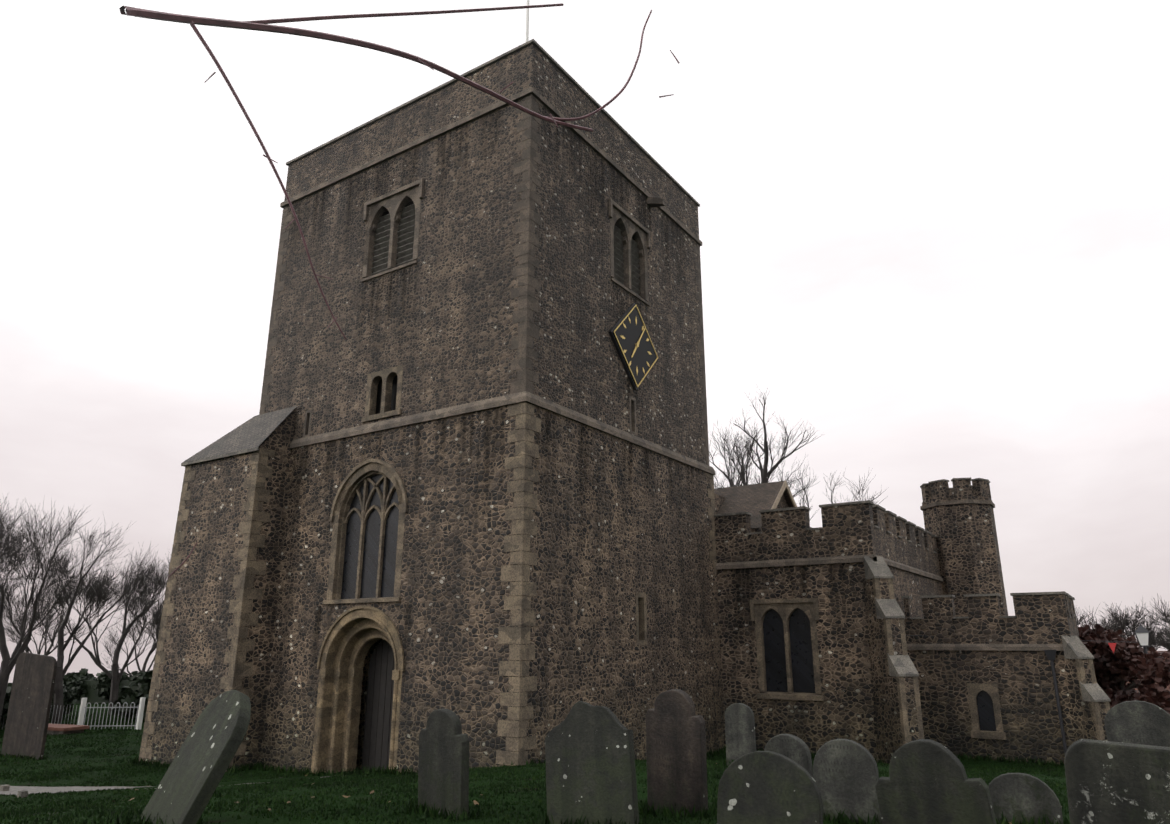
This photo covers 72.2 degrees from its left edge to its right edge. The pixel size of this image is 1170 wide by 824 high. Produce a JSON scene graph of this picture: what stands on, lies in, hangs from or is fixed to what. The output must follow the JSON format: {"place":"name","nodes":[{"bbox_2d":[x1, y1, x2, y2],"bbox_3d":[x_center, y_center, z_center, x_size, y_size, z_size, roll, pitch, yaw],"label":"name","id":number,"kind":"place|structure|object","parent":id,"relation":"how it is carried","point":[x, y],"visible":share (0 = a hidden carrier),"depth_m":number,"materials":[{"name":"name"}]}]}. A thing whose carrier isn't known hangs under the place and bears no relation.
{"place":"outdoors","nodes":[
{"label":"outdoors","id":0,"kind":"place"},
{"bbox_2d":[0,777,321,794],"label":"path","id":1,"kind":"structure","parent":0,"point":[29,789],"depth_m":19.69,"materials":[{"name":"grey concrete"}]},
{"bbox_2d":[119,3,679,577],"bbox_3d":[0.385,-0.347,1.481,2.351,1.289,0.422,0,-16,0],"label":"branch","id":2,"kind":"object","parent":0,"point":[193,21],"visible":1,"depth_m":1.50,"materials":[{"name":"brown wood"}]},
{"bbox_2d":[0,703,1069,823],"bbox_3d":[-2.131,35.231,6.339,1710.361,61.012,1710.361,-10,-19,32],"label":"ground","id":3,"kind":"structure","parent":0,"point":[225,818],"depth_m":14.23,"materials":[{"name":"green plant"}]},
{"bbox_2d":[1,652,56,759],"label":"headstone","id":4,"kind":"object","parent":3,"relation":"on","point":[29,710],"visible":0.9,"depth_m":26.16,"materials":[{"name":"stone"}]},
{"bbox_2d":[0,729,83,797],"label":"path edging","id":5,"kind":"object","parent":3,"relation":"on","point":[21,793],"visible":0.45,"depth_m":19.69,"materials":[{"name":"grey stone"}]},
{"bbox_2d":[48,723,89,730],"bbox_3d":[-21.836,13.026,33.132,2.400,0.120,1.100,-6,-17,21],"label":"tomb","id":6,"kind":"object","parent":3,"relation":"on","point":[60,727],"visible":0.71,"depth_m":32.84,"materials":[{"name":"brown stone"}]},
{"bbox_2d":[1,702,138,729],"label":"picket fence","id":7,"kind":"object","parent":3,"relation":"on","point":[109,725],"visible":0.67,"depth_m":34.61,"materials":[{"name":"grey wood"}]},
{"bbox_2d":[0,671,152,727],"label":"hedge","id":8,"kind":"object","parent":3,"relation":"on","point":[134,691],"visible":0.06,"depth_m":38.33,"materials":[{"name":"green plant"}]},
{"bbox_2d":[63,668,152,702],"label":"hedge","id":9,"kind":"object","parent":3,"relation":"on","point":[83,683],"visible":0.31,"depth_m":50.27,"materials":[{"name":"green plant"}]},
{"bbox_2d":[77,697,145,729],"bbox_3d":[-20.454,13.069,34.609,2.782,1.419,0.221,0,-16,1],"label":"rail post","id":10,"kind":"object","parent":3,"relation":"on","point":[139,716],"visible":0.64,"depth_m":34.59,"materials":[{"name":"white wood"}]},
{"bbox_2d":[136,690,250,823],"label":"headstone","id":11,"kind":"object","parent":3,"relation":"on","point":[192,777],"visible":1,"depth_m":8.02,"materials":[{"name":"stone"}]},
{"bbox_2d":[142,409,295,768],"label":"buttress","id":12,"kind":"structure","parent":3,"relation":"on","point":[193,669],"depth_m":24.87,"materials":[{"name":"grey stone"}]},
{"bbox_2d":[182,406,295,462],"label":"roof tiles","id":13,"kind":"object","parent":12,"relation":"on","point":[255,431],"visible":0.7,"depth_m":26.55,"materials":[{"name":"grey stone"}]},
{"bbox_2d":[311,605,403,773],"bbox_3d":[-5.985,7.720,22.288,3.480,4.540,0.954,-10,-19,32],"label":"archway","id":14,"kind":"object","parent":3,"relation":"on","point":[353,635],"visible":0.79,"depth_m":22.69,"materials":[{"name":"beige stone"}]},
{"bbox_2d":[361,640,394,770],"bbox_3d":[-5.583,8.304,22.748,1.744,3.670,0.085,-10,-19,32],"label":"wooden door","id":15,"kind":"structure","parent":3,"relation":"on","point":[378,720],"depth_m":22.88,"materials":[{"name":"wood"}]},
{"bbox_2d":[418,709,468,816],"bbox_3d":[-1.497,3.874,8.458,0.688,1.401,0.125,-9,-13,39],"label":"headstone","id":16,"kind":"object","parent":3,"relation":"on","point":[443,772],"visible":1,"depth_m":8.42,"materials":[{"name":"grey stone"}]},
{"bbox_2d":[259,402,723,773],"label":"wall","id":17,"kind":"structure","parent":3,"relation":"on","point":[604,547],"depth_m":22.53,"materials":[{"name":"grey stone"}]},
{"bbox_2d":[261,44,706,463],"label":"tower","id":18,"kind":"structure","parent":17,"relation":"on","point":[448,345],"depth_m":25.35,"materials":[{"name":"grey stone"}]},
{"bbox_2d":[259,94,708,465],"bbox_3d":[-3.283,-2.792,30.109,11.636,9.224,11.336,-10,-19,32],"label":"quoin","id":19,"kind":"object","parent":18,"relation":"attached to","point":[530,330],"visible":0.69,"depth_m":23.05,"materials":[{"name":"grey stone"}]},
{"bbox_2d":[376,201,632,413],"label":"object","id":20,"kind":"object","parent":18,"relation":"attached to","point":[393,396],"visible":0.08,"depth_m":24.94,"materials":[{"name":"black"}]},
{"bbox_2d":[525,0,528,42],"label":"flagpole","id":21,"kind":"object","parent":18,"relation":"on","point":[527,24],"visible":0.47,"depth_m":26.26,"materials":[{"name":"white metal"}]},
{"bbox_2d":[0,709,1069,823],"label":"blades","id":22,"kind":"object","parent":3,"relation":"on","point":[413,807],"visible":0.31,"depth_m":11.29,"materials":[{"name":"green plant"}]},
{"bbox_2d":[72,759,1061,823],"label":"litter","id":23,"kind":"object","parent":3,"relation":"on","point":[474,801],"visible":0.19,"depth_m":9.92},
{"bbox_2d":[0,385,1169,723],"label":"tree","id":24,"kind":"object","parent":3,"relation":"on","point":[152,581],"depth_m":40.65,"materials":[{"name":"brown plant"}]},
{"bbox_2d":[545,701,638,823],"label":"headstone","id":25,"kind":"object","parent":3,"relation":"on","point":[590,762],"visible":1,"depth_m":7.86,"materials":[{"name":"grey stone"}]},
{"bbox_2d":[280,87,1063,650],"bbox_3d":[3.685,0.398,29.678,30.547,16.130,16.524,1,-16,-4],"label":"dark ashlar","id":26,"kind":"object","parent":3,"relation":"on","point":[396,201],"visible":0.62,"depth_m":26.26,"materials":[{"name":"grey stone"}]},
{"bbox_2d":[371,204,640,296],"bbox_3d":[-2.406,-5.356,26.863,9.210,2.204,1.687,3,-16,-11],"label":"louvre","id":27,"kind":"object","parent":26,"relation":"on","point":[405,243],"visible":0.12,"depth_m":26.48,"materials":[{"name":"grey wood"}]},
{"bbox_2d":[289,112,844,645],"bbox_3d":[-0.894,0.005,25.386,19.923,17.180,7.853,2,-16,-9],"label":"streak","id":28,"kind":"object","parent":26,"relation":"attached to","point":[547,412],"visible":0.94,"depth_m":25.42,"materials":[{"name":"black"}]},
{"bbox_2d":[181,39,1110,701],"bbox_3d":[2.554,0.287,29.653,32.733,19.190,16.257,1,-16,-4],"label":"coping","id":29,"kind":"object","parent":26,"relation":"on","point":[903,665],"visible":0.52,"depth_m":25.82,"materials":[{"name":"grey stone"}]},
{"bbox_2d":[341,474,995,730],"bbox_3d":[2.812,6.280,25.777,20.610,7.630,3.311,4,-16,-14],"label":"glass","id":30,"kind":"object","parent":26,"relation":"on","point":[801,653],"visible":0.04,"depth_m":24.15,"materials":[{"name":"black glass"}]},
{"bbox_2d":[646,689,707,814],"bbox_3d":[0.967,3.781,8.507,0.696,1.605,0.124,-8,-11,38],"label":"headstone","id":31,"kind":"object","parent":3,"relation":"on","point":[676,751],"visible":1,"depth_m":8.48,"materials":[{"name":"stone"}]},
{"bbox_2d":[725,703,755,765],"bbox_3d":[3.111,6.628,16.039,0.622,1.522,0.123,-10,-19,32],"label":"headstone","id":32,"kind":"object","parent":3,"relation":"on","point":[740,730],"visible":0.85,"depth_m":16.05,"materials":[{"name":"grey stone"}]},
{"bbox_2d":[714,494,811,532],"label":"gable wall","id":33,"kind":"structure","parent":3,"relation":"on","point":[719,500],"depth_m":31.72,"materials":[{"name":"grey stone"}]},
{"bbox_2d":[714,481,793,527],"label":"roof tiles","id":34,"kind":"object","parent":33,"relation":"on","point":[753,499],"visible":0.4,"depth_m":31.56,"materials":[{"name":"grey stone"}]},
{"bbox_2d":[771,480,796,508],"bbox_3d":[7.954,3.903,31.507,0.060,2.460,5.560,-10,-19,32],"label":"bargeboard","id":35,"kind":"object","parent":33,"relation":"on","point":[780,493],"visible":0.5,"depth_m":31.49,"materials":[{"name":"beige wood"}]},
{"bbox_2d":[717,751,822,823],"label":"headstone","id":36,"kind":"object","parent":3,"relation":"on","point":[763,787],"visible":1,"depth_m":6.22,"materials":[{"name":"grey stone"}]},
{"bbox_2d":[764,734,813,777],"bbox_3d":[2.244,4.087,8.700,0.520,1.110,0.118,-18,-20,36],"label":"headstone","id":37,"kind":"object","parent":3,"relation":"on","point":[794,748],"visible":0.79,"depth_m":8.72,"materials":[{"name":"grey stone"}]},
{"bbox_2d":[715,525,942,761],"bbox_3d":[10.992,10.355,35.215,8.700,7.900,18.660,-10,-19,32],"label":"aisle","id":38,"kind":"object","parent":3,"relation":"on","point":[844,709],"visible":0.25,"depth_m":27.09,"materials":[{"name":"grey stone"}]},
{"bbox_2d":[714,503,937,763],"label":"buttress","id":39,"kind":"structure","parent":38,"relation":"attached to","point":[887,714],"depth_m":25.78,"materials":[{"name":"grey stone"}]},
{"bbox_2d":[609,303,1066,754],"bbox_3d":[5.520,-0.712,26.371,18.338,23.100,3.489,-1,-16,3],"label":"iron","id":40,"kind":"object","parent":3,"relation":"on","point":[1051,655],"visible":0.38,"depth_m":25.00,"materials":[{"name":"grey metal"}]},
{"bbox_2d":[613,304,656,387],"bbox_3d":[1.652,-2.200,26.623,0.130,2.940,2.940,-10,-19,32],"label":"clock face","id":41,"kind":"object","parent":40,"relation":"attached to","point":[631,332],"visible":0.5,"depth_m":26.54,"materials":[{"name":"black"}]},
{"bbox_2d":[613,305,657,387],"bbox_3d":[1.727,-2.213,26.575,0.050,2.940,2.940,-10,-19,32],"label":"clock","id":42,"kind":"object","parent":40,"relation":"attached to","point":[636,346],"visible":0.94,"depth_m":26.53,"materials":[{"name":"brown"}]},
{"bbox_2d":[813,739,881,823],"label":"headstone","id":43,"kind":"object","parent":3,"relation":"on","point":[846,775],"visible":0.94,"depth_m":8.06,"materials":[{"name":"grey stone"}]},
{"bbox_2d":[875,739,996,823],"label":"headstone","id":44,"kind":"object","parent":3,"relation":"on","point":[927,781],"visible":1,"depth_m":6.70,"materials":[{"name":"grey stone"}]},
{"bbox_2d":[921,479,1007,616],"bbox_3d":[16.944,8.695,35.232,2.817,11.100,2.817,-10,-19,32],"label":"turret","id":45,"kind":"object","parent":3,"relation":"on","point":[968,550],"visible":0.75,"depth_m":34.91,"materials":[{"name":"grey stone"}]},
{"bbox_2d":[904,617,1079,763],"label":"church wall","id":46,"kind":"structure","parent":3,"relation":"on","point":[1023,680],"depth_m":25.84,"materials":[{"name":"stone"}]},
{"bbox_2d":[903,594,1107,741],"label":"buttress","id":47,"kind":"structure","parent":3,"relation":"on","point":[1080,709],"depth_m":25.57,"materials":[{"name":"grey stone"}]},
{"bbox_2d":[989,773,1062,823],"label":"headstone","id":48,"kind":"object","parent":3,"relation":"on","point":[1028,796],"visible":0.85,"depth_m":7.87,"materials":[{"name":"grey stone"}]},
{"bbox_2d":[906,623,1150,683],"bbox_3d":[14.635,9.255,26.872,9.306,4.250,0.622,0,-16,1],"label":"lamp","id":49,"kind":"object","parent":3,"relation":"on","point":[1141,629],"visible":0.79,"depth_m":27.17,"materials":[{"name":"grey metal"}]},
{"bbox_2d":[1136,633,1148,644],"bbox_3d":[18.977,7.720,27.257,0.390,0.412,0.390,-10,-19,32],"label":"lamp glass","id":50,"kind":"object","parent":49,"relation":"attached to","point":[1143,638],"visible":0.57,"depth_m":27.13,"materials":[{"name":"white glass"}]},
{"bbox_2d":[1064,739,1169,823],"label":"headstone","id":51,"kind":"object","parent":3,"relation":"on","point":[1109,782],"visible":1,"depth_m":5.58,"materials":[{"name":"grey stone"}]},
{"bbox_2d":[1078,622,1169,713],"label":"bush","id":52,"kind":"object","parent":3,"relation":"on","point":[1127,660],"depth_m":28.44,"materials":[{"name":"red plant"}]},
{"bbox_2d":[1104,700,1169,746],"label":"headstone","id":53,"kind":"object","parent":3,"relation":"on","point":[1140,722],"visible":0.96,"depth_m":10.50,"materials":[{"name":"grey stone"}]},
{"bbox_2d":[0,0,1169,682],"label":"sky","id":54,"kind":"structure","parent":0,"point":[935,234],"materials":[{"name":"white"}]},
{"bbox_2d":[139,365,1109,771],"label":"stone trim","id":55,"kind":"structure","parent":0,"point":[515,635],"depth_m":23.83,"materials":[{"name":"beige stone"}]},
{"bbox_2d":[1124,651,1169,706],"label":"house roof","id":56,"kind":"structure","parent":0,"point":[1167,688],"depth_m":44.95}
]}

